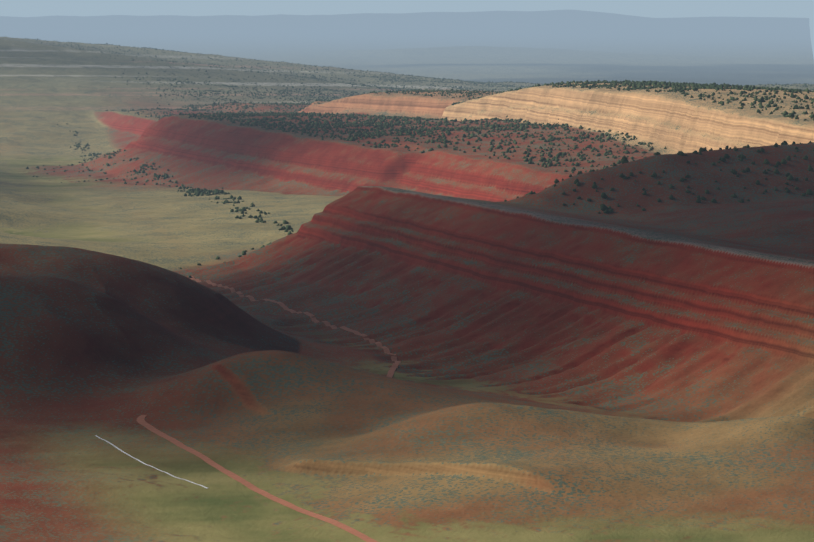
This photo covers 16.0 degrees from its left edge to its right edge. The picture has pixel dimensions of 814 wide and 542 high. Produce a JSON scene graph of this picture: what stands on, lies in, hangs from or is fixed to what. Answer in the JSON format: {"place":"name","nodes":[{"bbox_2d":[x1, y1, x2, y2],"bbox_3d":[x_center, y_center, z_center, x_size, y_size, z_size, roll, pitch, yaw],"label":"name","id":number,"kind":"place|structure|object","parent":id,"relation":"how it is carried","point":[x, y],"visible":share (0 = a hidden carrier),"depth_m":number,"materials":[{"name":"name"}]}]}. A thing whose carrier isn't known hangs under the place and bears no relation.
{"place":"outdoors","nodes":[
{"label":"outdoors","id":0,"kind":"place"},
{"bbox_2d":[136,415,377,541],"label":"road","id":1,"kind":"structure","parent":0,"point":[206,459],"depth_m":2032.95,"materials":[{"name":"red soil"}]},
{"bbox_2d":[0,10,813,541],"bbox_3d":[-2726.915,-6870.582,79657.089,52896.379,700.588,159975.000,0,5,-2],"label":"terrain","id":2,"kind":"structure","parent":0,"point":[584,370],"depth_m":3015.32,"materials":[{"name":"red soil"}]},
{"bbox_2d":[95,435,206,487],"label":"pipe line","id":3,"kind":"object","parent":2,"relation":"on","point":[146,464],"visible":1,"depth_m":2146.41,"materials":[{"name":"white metal"}]},
{"bbox_2d":[190,276,400,377],"bbox_3d":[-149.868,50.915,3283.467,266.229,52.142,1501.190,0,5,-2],"label":"bed","id":4,"kind":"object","parent":2,"relation":"on","point":[392,369],"visible":0.62,"depth_m":3314.53,"materials":[{"name":"brown soil"}]},
{"bbox_2d":[4,36,813,169],"bbox_3d":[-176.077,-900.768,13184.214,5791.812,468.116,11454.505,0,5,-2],"label":"trees","id":5,"kind":"object","parent":2,"relation":"on","point":[290,104],"visible":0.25,"depth_m":10658.00,"materials":[{"name":"green plant"}]},
{"bbox_2d":[32,80,813,277],"bbox_3d":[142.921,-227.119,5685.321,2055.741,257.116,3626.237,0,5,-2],"label":"trees","id":6,"kind":"object","parent":2,"relation":"on","point":[523,126],"visible":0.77,"depth_m":6104.13,"materials":[{"name":"green plant"}]},
{"bbox_2d":[0,0,813,57],"label":"sky","id":7,"kind":"structure","parent":0,"point":[11,8],"materials":[{"name":"blue"}]}
]}

